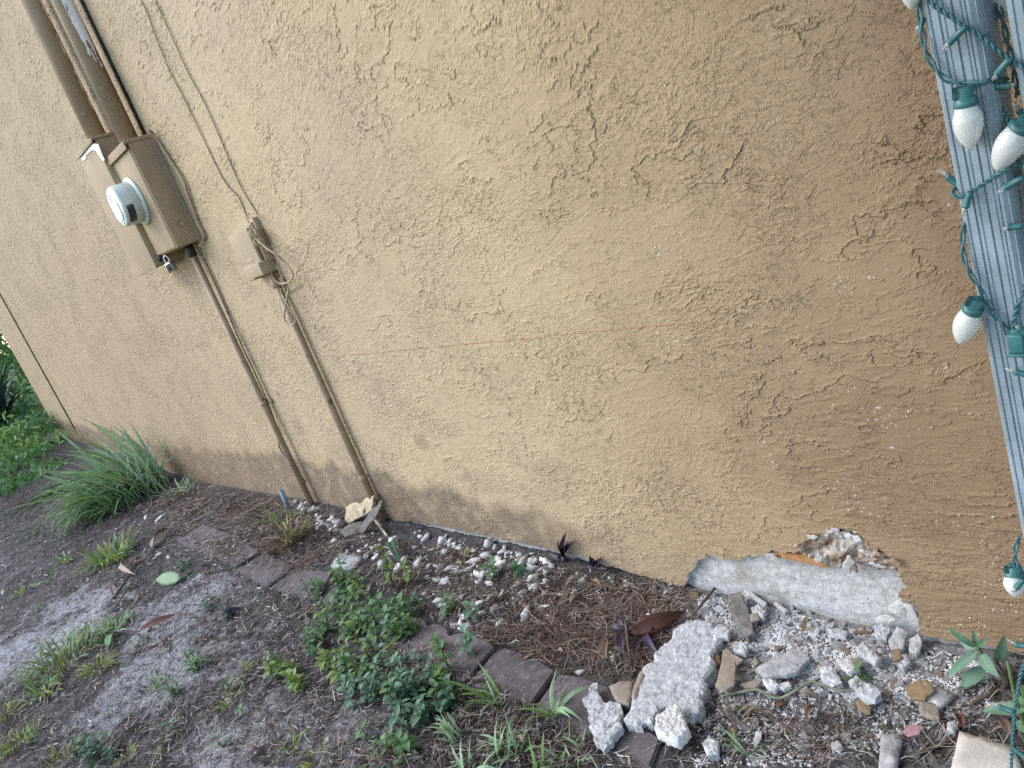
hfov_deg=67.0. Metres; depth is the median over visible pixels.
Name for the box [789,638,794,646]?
stucco flake
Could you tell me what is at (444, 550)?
pebble
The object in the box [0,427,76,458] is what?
ground weed
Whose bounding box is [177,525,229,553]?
edging paver
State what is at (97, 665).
grass tuft
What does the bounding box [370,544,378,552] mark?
pebble
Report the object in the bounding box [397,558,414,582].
leafy weed
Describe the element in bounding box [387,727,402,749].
leafy weed
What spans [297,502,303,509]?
pebble
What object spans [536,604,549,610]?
pebble
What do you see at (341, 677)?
leafy weed
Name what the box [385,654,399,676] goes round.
leafy weed
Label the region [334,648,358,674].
leafy weed
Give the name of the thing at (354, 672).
leafy weed
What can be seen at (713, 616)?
stucco flake
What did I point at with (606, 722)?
stucco chunk
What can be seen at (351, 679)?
leafy weed
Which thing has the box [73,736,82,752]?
leafy weed
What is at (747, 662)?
stucco flake
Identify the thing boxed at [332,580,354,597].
leafy weed
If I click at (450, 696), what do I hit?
leafy weed
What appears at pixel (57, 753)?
grass tuft
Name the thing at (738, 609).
wood stub
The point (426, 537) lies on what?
pebble
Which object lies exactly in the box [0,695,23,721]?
grass tuft
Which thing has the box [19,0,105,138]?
mast pipe
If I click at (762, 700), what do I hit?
stucco flake
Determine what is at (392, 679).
leafy weed
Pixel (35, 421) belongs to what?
ground weed
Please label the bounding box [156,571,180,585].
fallen leaf
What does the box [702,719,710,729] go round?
stucco flake
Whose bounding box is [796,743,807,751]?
stucco flake
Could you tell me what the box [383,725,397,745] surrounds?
leafy weed
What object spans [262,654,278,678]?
leafy weed
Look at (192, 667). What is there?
leafy weed
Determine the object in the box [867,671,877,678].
stucco flake
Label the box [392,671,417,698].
leafy weed
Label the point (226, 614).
fallen leaf
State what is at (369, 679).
leafy weed
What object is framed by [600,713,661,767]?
edging paver
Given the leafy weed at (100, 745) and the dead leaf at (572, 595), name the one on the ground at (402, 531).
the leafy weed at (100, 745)
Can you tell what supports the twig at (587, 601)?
on the ground at (402, 531)
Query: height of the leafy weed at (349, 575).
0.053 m
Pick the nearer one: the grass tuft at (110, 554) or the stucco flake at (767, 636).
the stucco flake at (767, 636)
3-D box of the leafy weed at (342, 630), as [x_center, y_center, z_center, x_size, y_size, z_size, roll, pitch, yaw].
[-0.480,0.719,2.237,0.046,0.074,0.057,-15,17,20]
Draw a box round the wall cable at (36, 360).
[0,294,74,429]
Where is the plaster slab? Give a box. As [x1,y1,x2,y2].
[755,649,809,679]
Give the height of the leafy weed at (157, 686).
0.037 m
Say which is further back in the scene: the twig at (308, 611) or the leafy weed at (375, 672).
the twig at (308, 611)
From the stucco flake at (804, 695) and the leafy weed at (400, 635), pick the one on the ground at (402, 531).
the leafy weed at (400, 635)
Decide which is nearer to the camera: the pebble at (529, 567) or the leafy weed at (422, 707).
the leafy weed at (422, 707)
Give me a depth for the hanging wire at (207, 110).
2.58 m
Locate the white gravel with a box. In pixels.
[297,502,681,610]
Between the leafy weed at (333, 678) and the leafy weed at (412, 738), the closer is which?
the leafy weed at (412, 738)
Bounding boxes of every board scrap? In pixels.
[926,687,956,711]
[951,731,1021,767]
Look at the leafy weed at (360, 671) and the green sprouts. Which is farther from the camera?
the green sprouts
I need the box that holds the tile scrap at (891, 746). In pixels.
[879,733,903,767]
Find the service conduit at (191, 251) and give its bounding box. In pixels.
[184,244,314,506]
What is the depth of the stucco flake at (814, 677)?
1.46 m
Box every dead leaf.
[109,582,117,596]
[129,557,138,567]
[523,653,537,660]
[539,631,548,638]
[565,583,573,599]
[566,575,576,583]
[569,593,579,603]
[591,578,601,587]
[601,641,607,660]
[611,646,627,654]
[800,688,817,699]
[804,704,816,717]
[954,712,964,729]
[998,719,1011,734]
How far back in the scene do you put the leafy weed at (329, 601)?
2.39 m
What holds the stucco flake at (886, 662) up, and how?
on the fine plaster rubble
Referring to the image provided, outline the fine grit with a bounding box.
[1,520,665,767]
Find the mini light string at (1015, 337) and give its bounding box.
[914,0,1023,767]
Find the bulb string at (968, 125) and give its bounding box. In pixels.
[902,0,1023,596]
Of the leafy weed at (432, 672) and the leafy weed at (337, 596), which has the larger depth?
the leafy weed at (337, 596)
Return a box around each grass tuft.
[0,613,114,692]
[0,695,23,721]
[0,712,47,762]
[8,662,67,706]
[11,583,36,598]
[36,570,57,585]
[41,736,84,767]
[52,551,73,568]
[68,645,125,686]
[72,522,139,574]
[73,606,134,653]
[108,740,141,767]
[139,746,163,767]
[212,685,241,710]
[220,656,254,683]
[241,503,321,565]
[275,721,309,756]
[296,741,331,767]
[358,727,412,767]
[445,546,475,565]
[706,689,767,744]
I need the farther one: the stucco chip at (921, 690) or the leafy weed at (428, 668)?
the leafy weed at (428, 668)
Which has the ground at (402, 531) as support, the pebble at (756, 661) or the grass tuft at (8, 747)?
the grass tuft at (8, 747)
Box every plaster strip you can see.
[743,590,766,608]
[773,602,788,614]
[827,628,847,639]
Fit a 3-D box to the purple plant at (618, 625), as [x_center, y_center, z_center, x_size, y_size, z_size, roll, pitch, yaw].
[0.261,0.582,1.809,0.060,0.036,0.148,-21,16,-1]
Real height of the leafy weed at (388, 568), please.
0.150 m
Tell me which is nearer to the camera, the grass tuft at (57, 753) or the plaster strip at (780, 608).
the plaster strip at (780, 608)
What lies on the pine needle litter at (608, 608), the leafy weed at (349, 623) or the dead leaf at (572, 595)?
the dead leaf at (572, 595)
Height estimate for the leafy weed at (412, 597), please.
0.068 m
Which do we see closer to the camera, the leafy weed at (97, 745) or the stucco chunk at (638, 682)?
the stucco chunk at (638, 682)
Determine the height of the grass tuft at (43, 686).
0.066 m
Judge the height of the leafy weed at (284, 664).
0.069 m
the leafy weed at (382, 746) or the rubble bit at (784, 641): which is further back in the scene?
the leafy weed at (382, 746)
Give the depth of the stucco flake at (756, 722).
1.43 m
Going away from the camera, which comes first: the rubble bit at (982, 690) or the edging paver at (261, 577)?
the rubble bit at (982, 690)
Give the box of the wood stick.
[374,519,387,536]
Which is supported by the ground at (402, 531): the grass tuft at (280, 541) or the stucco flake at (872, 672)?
the grass tuft at (280, 541)
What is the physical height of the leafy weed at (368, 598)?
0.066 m
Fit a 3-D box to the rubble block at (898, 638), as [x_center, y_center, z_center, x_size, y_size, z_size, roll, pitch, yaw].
[0.724,0.482,1.448,0.062,0.018,0.031,-32,19,-34]
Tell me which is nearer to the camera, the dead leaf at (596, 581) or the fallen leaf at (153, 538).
the dead leaf at (596, 581)
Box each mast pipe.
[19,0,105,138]
[51,0,145,142]
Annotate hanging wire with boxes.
[140,0,248,222]
[155,0,260,221]
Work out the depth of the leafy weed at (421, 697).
1.79 m
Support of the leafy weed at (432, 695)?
on the ground at (402, 531)
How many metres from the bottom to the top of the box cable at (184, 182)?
0.473 m
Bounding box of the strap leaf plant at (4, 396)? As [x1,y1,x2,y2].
[0,352,32,426]
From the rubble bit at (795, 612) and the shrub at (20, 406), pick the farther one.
the shrub at (20, 406)
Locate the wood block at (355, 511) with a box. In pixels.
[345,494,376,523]
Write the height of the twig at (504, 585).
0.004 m
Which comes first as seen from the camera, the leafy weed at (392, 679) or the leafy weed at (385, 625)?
the leafy weed at (392, 679)
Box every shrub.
[0,330,38,422]
[0,333,38,404]
[0,391,26,427]
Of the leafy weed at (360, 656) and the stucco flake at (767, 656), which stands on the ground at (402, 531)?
the leafy weed at (360, 656)
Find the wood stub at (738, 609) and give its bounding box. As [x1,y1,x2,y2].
[726,592,756,643]
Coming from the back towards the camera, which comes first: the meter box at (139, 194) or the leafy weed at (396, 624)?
the meter box at (139, 194)
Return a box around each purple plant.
[550,533,576,562]
[586,555,605,570]
[609,618,631,653]
[633,627,655,656]
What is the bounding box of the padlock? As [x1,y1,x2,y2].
[163,255,177,272]
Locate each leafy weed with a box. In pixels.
[25,729,37,743]
[70,726,84,740]
[70,746,80,758]
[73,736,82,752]
[76,735,97,749]
[79,743,95,762]
[81,754,96,767]
[85,751,104,767]
[89,738,106,756]
[93,734,104,750]
[95,726,111,742]
[102,743,117,760]
[126,634,136,647]
[148,669,158,684]
[148,681,162,693]
[157,677,168,692]
[158,717,176,737]
[161,680,174,698]
[168,685,182,696]
[182,649,192,663]
[183,659,201,672]
[185,569,195,576]
[185,647,199,659]
[190,659,200,673]
[198,598,210,608]
[199,654,209,666]
[203,591,216,601]
[212,731,229,746]
[218,675,234,695]
[235,703,246,717]
[262,649,270,675]
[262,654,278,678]
[268,652,286,672]
[273,655,294,678]
[278,668,296,689]
[285,659,301,672]
[287,667,305,691]
[287,675,308,693]
[298,577,311,598]
[298,628,322,651]
[299,619,317,637]
[302,638,316,654]
[303,577,324,594]
[305,637,317,656]
[306,630,323,645]
[309,591,326,606]
[309,638,324,654]
[310,641,332,663]
[311,619,332,632]
[312,607,329,636]
[313,622,329,632]
[313,649,336,670]
[315,576,324,587]
[320,609,335,632]
[322,648,343,679]
[323,593,345,620]
[327,587,344,608]
[328,569,339,584]
[328,573,344,588]
[329,568,343,589]
[330,666,347,684]
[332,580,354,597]
[332,618,353,641]
[332,674,354,698]
[334,551,346,575]
[334,607,347,617]
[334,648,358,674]
[336,566,352,584]
[336,652,352,673]
[336,686,364,709]
[338,595,352,611]
[338,613,353,640]
[338,614,350,633]
[338,648,358,670]
[339,584,360,605]
[340,635,357,658]
[342,572,355,584]
[342,604,361,617]
[344,620,360,645]
[344,668,356,688]
[346,577,366,595]
[346,660,358,678]
[348,607,370,634]
[349,612,367,627]
[350,569,365,587]
[351,596,365,606]
[354,609,370,621]
[354,672,383,695]
[355,717,373,739]
[356,655,369,670]
[356,655,372,683]
[357,681,375,703]
[359,634,379,655]
[360,640,372,658]
[360,682,379,702]
[362,598,379,622]
[363,584,375,606]
[363,662,374,675]
[365,596,376,615]
[366,620,381,637]
[366,654,384,682]
[367,625,381,643]
[370,590,393,611]
[370,732,391,755]
[371,643,392,664]
[374,546,397,586]
[375,604,401,621]
[376,607,397,629]
[378,674,392,688]
[379,613,394,641]
[379,678,396,694]
[381,675,408,701]
[382,635,397,653]
[382,728,399,750]
[383,681,409,705]
[383,684,400,710]
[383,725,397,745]
[384,596,398,616]
[384,620,401,638]
[385,595,403,612]
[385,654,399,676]
[386,617,404,634]
[386,621,406,635]
[387,650,406,667]
[387,666,406,677]
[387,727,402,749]
[388,703,410,729]
[389,658,410,673]
[391,698,411,718]
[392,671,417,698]
[392,699,412,721]
[393,600,417,620]
[393,654,408,676]
[395,672,413,697]
[395,747,412,762]
[396,591,416,617]
[396,625,410,639]
[396,669,411,681]
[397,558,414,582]
[397,730,417,752]
[398,733,423,756]
[399,612,417,635]
[399,626,413,642]
[402,612,412,622]
[402,699,429,727]
[404,668,426,699]
[404,676,424,701]
[405,622,418,635]
[406,677,427,699]
[407,646,424,670]
[408,590,428,613]
[408,617,420,629]
[411,693,434,710]
[413,702,432,718]
[414,704,431,727]
[419,662,431,685]
[422,651,437,681]
[425,692,447,709]
[427,668,445,691]
[427,679,450,698]
[428,631,449,650]
[430,699,450,720]
[431,636,458,671]
[431,664,447,686]
[433,673,455,700]
[434,688,456,706]
[436,592,455,620]
[437,684,457,710]
[455,623,476,656]
[461,600,479,621]
[480,555,500,580]
[508,560,527,578]
[843,660,874,680]
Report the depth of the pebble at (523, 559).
2.28 m
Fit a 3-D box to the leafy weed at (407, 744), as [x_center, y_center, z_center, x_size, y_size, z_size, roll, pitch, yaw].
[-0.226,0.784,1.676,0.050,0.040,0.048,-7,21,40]
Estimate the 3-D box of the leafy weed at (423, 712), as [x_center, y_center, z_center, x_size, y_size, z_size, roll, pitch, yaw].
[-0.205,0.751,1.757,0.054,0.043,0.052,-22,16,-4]
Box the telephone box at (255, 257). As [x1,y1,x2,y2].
[228,213,277,280]
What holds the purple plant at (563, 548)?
on the ground at (402, 531)
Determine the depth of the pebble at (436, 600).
2.26 m
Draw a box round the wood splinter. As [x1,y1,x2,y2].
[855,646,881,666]
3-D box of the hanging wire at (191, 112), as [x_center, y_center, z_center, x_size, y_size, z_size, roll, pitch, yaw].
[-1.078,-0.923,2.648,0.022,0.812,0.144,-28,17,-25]
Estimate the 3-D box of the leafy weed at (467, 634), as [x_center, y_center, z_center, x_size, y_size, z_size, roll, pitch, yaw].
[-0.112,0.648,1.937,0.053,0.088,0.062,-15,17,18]
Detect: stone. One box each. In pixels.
[331,551,361,569]
[831,740,843,757]
[947,720,958,735]
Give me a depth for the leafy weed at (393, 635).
2.11 m
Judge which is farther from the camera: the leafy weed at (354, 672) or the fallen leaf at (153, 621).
the fallen leaf at (153, 621)
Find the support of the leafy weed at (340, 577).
on the ground at (402, 531)
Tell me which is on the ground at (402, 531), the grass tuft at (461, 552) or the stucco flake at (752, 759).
the grass tuft at (461, 552)
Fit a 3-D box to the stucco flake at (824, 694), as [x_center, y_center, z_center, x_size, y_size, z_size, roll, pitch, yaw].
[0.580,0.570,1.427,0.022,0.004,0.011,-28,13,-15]
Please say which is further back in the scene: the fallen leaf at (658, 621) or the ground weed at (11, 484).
the ground weed at (11, 484)
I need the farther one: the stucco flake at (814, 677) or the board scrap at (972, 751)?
the stucco flake at (814, 677)
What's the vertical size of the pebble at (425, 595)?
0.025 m
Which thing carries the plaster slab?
on the fine plaster rubble
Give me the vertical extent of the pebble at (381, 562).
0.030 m
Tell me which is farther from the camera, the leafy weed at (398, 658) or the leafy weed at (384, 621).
the leafy weed at (384, 621)
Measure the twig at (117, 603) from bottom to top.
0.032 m
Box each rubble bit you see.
[716,604,725,609]
[769,614,774,619]
[780,638,789,643]
[790,610,799,613]
[812,647,819,654]
[877,648,883,654]
[889,665,896,673]
[978,686,984,692]
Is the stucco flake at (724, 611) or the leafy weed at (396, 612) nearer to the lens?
the stucco flake at (724, 611)
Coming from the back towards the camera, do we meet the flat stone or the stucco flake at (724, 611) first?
the flat stone
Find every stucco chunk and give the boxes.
[582,683,624,754]
[609,681,633,708]
[624,619,723,732]
[631,671,644,699]
[654,703,691,749]
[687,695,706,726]
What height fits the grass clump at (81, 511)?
0.472 m
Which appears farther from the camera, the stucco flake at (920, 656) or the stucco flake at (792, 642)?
the stucco flake at (792, 642)
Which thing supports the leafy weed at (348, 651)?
on the ground at (402, 531)
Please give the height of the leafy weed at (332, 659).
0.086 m
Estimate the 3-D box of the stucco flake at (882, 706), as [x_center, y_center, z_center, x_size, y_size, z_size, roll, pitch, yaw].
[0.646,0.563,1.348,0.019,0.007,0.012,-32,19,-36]
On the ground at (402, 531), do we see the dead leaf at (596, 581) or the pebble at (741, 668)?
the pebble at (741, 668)
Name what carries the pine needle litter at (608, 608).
on the ground at (402, 531)
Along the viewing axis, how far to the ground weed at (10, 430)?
8.53 m
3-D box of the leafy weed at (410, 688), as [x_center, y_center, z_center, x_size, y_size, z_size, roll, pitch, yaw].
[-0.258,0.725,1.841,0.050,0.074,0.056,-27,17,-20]
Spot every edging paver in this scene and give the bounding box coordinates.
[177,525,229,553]
[205,536,259,568]
[237,554,294,587]
[271,569,332,602]
[322,583,372,619]
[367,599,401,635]
[389,618,495,684]
[469,648,554,706]
[536,675,624,740]
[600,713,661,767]
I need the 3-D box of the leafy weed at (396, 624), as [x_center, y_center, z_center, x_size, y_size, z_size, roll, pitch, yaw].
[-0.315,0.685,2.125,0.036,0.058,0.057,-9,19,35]
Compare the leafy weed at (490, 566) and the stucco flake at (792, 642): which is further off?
the leafy weed at (490, 566)
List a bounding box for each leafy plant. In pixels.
[946,627,1009,689]
[982,660,1023,732]
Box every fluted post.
[922,0,1023,536]
[1006,0,1023,109]
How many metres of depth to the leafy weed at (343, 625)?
2.30 m
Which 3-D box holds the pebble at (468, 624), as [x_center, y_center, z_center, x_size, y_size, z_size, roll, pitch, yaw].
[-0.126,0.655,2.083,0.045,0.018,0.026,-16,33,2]
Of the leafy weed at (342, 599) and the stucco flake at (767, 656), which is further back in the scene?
the leafy weed at (342, 599)
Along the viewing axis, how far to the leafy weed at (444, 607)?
2.17 m
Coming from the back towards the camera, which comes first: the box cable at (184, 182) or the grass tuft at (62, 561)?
the grass tuft at (62, 561)
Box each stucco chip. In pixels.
[714,653,720,667]
[715,649,735,692]
[731,653,743,666]
[739,680,762,688]
[749,613,759,622]
[753,731,761,745]
[850,658,866,667]
[856,700,872,714]
[892,648,901,662]
[902,724,923,737]
[905,680,934,701]
[918,701,939,720]
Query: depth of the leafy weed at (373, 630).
2.16 m
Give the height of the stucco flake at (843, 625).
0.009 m
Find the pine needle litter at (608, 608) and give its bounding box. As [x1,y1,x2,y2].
[0,462,1023,767]
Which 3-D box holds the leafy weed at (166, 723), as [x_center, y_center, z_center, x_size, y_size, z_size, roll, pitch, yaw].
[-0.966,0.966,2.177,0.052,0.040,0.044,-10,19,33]
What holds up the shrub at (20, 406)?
on the ground at (402, 531)
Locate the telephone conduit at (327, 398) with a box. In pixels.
[267,271,386,523]
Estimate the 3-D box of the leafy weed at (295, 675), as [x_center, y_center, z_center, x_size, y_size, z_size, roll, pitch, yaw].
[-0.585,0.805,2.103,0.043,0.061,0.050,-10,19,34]
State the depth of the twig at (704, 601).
1.77 m
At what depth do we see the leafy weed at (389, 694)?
1.80 m
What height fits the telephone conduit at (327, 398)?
1.109 m
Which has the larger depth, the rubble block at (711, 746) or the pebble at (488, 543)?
the pebble at (488, 543)
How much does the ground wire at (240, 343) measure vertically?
1.126 m
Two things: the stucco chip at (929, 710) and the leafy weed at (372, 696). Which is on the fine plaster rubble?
the stucco chip at (929, 710)
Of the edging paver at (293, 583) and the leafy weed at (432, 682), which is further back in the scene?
the edging paver at (293, 583)
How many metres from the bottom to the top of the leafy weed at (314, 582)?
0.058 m
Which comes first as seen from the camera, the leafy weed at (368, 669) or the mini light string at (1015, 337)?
the mini light string at (1015, 337)
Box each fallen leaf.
[105,633,112,646]
[119,559,135,574]
[141,614,174,629]
[150,528,167,547]
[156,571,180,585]
[216,607,240,619]
[386,539,401,564]
[628,611,685,635]
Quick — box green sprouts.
[240,499,310,533]
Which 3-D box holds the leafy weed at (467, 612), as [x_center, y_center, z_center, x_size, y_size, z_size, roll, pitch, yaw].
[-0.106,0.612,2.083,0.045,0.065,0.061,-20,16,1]
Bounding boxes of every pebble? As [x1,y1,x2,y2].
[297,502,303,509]
[346,564,357,572]
[362,550,370,559]
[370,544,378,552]
[372,553,379,560]
[377,560,386,568]
[388,537,398,542]
[413,556,422,568]
[419,592,428,600]
[420,532,430,542]
[431,596,447,605]
[437,533,447,545]
[438,575,449,585]
[439,548,448,554]
[443,565,461,570]
[450,622,457,628]
[457,622,472,629]
[459,565,475,572]
[469,557,481,564]
[474,600,485,606]
[475,577,483,583]
[477,611,485,616]
[479,551,492,558]
[483,539,493,547]
[490,567,502,578]
[490,603,499,612]
[495,618,503,627]
[497,548,506,554]
[497,559,505,565]
[514,581,522,586]
[517,554,526,566]
[518,589,528,596]
[520,603,530,623]
[524,564,538,573]
[526,558,534,563]
[526,572,538,584]
[535,564,546,572]
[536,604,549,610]
[539,556,546,563]
[574,669,585,675]
[685,609,691,618]
[735,673,743,680]
[738,665,746,671]
[751,657,760,665]
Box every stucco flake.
[687,591,698,598]
[694,607,711,615]
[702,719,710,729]
[707,600,714,608]
[707,699,715,707]
[709,614,717,620]
[712,617,723,623]
[719,609,727,615]
[727,637,736,646]
[728,708,739,714]
[739,672,752,680]
[742,658,752,667]
[750,716,759,726]
[750,757,762,761]
[754,697,764,701]
[756,638,764,642]
[756,651,761,657]
[758,642,771,647]
[759,646,768,651]
[759,655,771,659]
[760,622,771,629]
[761,657,771,662]
[763,628,773,632]
[764,632,770,640]
[774,645,782,651]
[774,700,787,708]
[779,613,791,618]
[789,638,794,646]
[793,636,803,640]
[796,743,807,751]
[799,617,806,630]
[800,686,807,697]
[800,731,808,738]
[806,626,813,630]
[807,675,820,679]
[810,619,818,627]
[815,666,820,675]
[817,659,828,665]
[817,752,833,761]
[821,690,830,697]
[826,622,835,627]
[831,639,840,649]
[835,663,841,671]
[837,620,847,628]
[837,646,851,654]
[837,732,851,738]
[842,681,849,688]
[851,638,864,643]
[853,630,870,634]
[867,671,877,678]
[870,645,877,651]
[878,702,885,711]
[880,673,894,678]
[882,655,891,671]
[882,688,892,697]
[890,677,898,689]
[895,678,903,686]
[897,670,905,677]
[897,698,907,703]
[901,693,911,704]
[911,653,923,661]
[931,720,941,727]
[934,657,941,665]
[970,706,981,714]
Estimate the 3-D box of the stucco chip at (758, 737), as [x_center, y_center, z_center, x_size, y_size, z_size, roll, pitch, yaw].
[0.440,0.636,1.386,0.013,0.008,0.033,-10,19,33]
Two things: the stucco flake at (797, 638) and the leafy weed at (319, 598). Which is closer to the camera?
the stucco flake at (797, 638)
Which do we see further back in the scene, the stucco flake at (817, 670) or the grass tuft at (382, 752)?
the grass tuft at (382, 752)
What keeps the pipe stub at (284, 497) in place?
on the ground at (402, 531)
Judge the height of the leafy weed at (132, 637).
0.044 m
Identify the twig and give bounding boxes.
[73,631,148,643]
[112,571,133,598]
[115,571,135,605]
[298,597,323,619]
[489,577,527,592]
[525,560,554,576]
[544,595,569,609]
[571,593,610,609]
[584,594,620,597]
[624,621,632,677]
[673,587,715,628]
[726,679,858,699]
[741,708,798,737]
[831,722,880,741]
[916,731,962,754]
[919,738,936,759]
[970,684,1008,705]
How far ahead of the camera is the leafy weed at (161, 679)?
2.38 m
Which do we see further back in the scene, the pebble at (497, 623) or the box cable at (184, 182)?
the box cable at (184, 182)
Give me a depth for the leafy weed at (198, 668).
2.45 m
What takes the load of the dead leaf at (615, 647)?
on the pine needle litter at (608, 608)
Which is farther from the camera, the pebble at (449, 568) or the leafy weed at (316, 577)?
the leafy weed at (316, 577)
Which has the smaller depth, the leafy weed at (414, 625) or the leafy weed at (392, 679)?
the leafy weed at (392, 679)
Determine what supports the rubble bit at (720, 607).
on the ground at (402, 531)
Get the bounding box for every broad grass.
[426,712,463,747]
[441,663,503,724]
[447,737,494,767]
[473,715,545,767]
[517,665,593,721]
[526,731,559,767]
[540,715,597,767]
[712,728,740,758]
[724,729,766,766]
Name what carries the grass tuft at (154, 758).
on the ground at (402, 531)
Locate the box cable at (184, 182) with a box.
[148,128,205,246]
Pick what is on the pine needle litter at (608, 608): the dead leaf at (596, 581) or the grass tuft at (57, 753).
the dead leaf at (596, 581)
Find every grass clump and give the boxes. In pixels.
[1,417,173,547]
[43,490,132,537]
[148,476,204,506]
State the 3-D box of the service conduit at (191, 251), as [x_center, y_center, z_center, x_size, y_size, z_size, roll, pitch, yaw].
[-1.105,0.008,3.377,0.065,1.319,0.034,-18,16,10]
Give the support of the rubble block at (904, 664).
on the fine plaster rubble
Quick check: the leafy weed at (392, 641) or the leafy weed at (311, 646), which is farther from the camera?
the leafy weed at (311, 646)
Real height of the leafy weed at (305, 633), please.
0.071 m
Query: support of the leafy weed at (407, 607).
on the ground at (402, 531)
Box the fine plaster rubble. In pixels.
[692,595,990,767]
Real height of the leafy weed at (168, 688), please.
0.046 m
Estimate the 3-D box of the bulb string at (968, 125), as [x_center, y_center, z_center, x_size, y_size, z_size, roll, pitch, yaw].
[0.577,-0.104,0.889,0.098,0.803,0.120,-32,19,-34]
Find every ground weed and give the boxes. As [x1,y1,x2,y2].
[0,410,57,447]
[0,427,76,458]
[0,441,56,481]
[0,455,76,508]
[1,408,62,453]
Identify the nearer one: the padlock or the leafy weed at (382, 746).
the leafy weed at (382, 746)
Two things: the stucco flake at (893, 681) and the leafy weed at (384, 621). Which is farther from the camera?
the leafy weed at (384, 621)
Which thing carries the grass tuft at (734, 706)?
on the ground at (402, 531)
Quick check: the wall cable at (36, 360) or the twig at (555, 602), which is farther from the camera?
the wall cable at (36, 360)
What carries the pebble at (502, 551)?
on the ground at (402, 531)
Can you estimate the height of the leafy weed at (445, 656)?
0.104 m
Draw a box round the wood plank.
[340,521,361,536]
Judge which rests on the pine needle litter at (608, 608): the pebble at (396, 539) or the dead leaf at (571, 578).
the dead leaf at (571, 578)
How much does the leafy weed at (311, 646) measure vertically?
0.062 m
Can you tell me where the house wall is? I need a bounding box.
[0,0,1023,654]
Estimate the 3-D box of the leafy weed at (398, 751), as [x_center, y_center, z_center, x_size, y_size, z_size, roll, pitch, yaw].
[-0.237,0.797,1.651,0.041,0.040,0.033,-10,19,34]
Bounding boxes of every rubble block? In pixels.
[702,735,719,760]
[714,624,730,641]
[732,641,748,657]
[751,604,766,621]
[762,679,779,694]
[779,681,791,691]
[820,665,842,691]
[838,657,856,674]
[848,675,882,704]
[874,623,891,643]
[888,626,907,652]
[898,653,910,671]
[909,633,921,657]
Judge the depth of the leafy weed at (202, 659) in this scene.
2.44 m
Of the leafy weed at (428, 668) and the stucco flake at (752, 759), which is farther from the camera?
the leafy weed at (428, 668)
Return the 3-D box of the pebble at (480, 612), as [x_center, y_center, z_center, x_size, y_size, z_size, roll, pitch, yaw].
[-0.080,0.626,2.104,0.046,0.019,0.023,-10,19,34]
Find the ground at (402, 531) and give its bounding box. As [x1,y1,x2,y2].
[0,355,1023,767]
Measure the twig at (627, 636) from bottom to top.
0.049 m
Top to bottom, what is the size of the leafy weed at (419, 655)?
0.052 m
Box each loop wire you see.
[248,225,293,283]
[280,288,295,325]
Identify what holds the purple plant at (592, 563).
on the ground at (402, 531)
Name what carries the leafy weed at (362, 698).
on the ground at (402, 531)
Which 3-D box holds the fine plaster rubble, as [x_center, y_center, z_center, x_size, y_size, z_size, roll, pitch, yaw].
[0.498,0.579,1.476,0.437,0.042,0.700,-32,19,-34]
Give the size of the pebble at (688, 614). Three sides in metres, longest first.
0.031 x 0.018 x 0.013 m
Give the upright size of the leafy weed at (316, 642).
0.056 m
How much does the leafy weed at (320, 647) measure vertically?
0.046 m
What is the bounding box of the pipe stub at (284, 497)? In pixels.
[279,489,289,510]
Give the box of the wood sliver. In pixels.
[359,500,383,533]
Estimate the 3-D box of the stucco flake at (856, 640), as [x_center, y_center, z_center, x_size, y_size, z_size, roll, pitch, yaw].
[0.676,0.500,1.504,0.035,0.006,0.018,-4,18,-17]
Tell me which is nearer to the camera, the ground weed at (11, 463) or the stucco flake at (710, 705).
the stucco flake at (710, 705)
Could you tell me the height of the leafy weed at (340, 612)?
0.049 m
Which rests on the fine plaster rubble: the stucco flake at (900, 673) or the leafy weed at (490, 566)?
the stucco flake at (900, 673)
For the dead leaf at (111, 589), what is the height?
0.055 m
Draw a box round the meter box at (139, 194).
[75,131,201,275]
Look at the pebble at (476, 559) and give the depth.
2.41 m
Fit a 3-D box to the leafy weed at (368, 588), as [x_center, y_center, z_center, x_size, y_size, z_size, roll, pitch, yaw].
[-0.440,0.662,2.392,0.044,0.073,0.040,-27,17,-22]
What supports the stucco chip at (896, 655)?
on the rubble block at (904, 664)
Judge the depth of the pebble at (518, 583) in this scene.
2.16 m
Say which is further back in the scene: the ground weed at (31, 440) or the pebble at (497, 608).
the ground weed at (31, 440)
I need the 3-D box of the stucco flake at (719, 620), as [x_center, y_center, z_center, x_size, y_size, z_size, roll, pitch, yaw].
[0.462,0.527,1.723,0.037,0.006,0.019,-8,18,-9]
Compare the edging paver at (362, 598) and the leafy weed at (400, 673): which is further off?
the edging paver at (362, 598)
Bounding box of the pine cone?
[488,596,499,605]
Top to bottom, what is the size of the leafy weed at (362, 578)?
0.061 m
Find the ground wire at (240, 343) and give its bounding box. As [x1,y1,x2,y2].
[199,247,306,482]
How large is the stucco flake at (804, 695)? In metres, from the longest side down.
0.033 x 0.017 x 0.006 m
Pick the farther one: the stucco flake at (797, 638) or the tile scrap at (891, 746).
the stucco flake at (797, 638)
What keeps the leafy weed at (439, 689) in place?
on the ground at (402, 531)
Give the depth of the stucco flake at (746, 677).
1.53 m
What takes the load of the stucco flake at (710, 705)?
on the fine plaster rubble
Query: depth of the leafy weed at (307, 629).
2.35 m
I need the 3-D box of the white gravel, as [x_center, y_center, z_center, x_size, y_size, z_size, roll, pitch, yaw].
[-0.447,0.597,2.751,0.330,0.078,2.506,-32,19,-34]

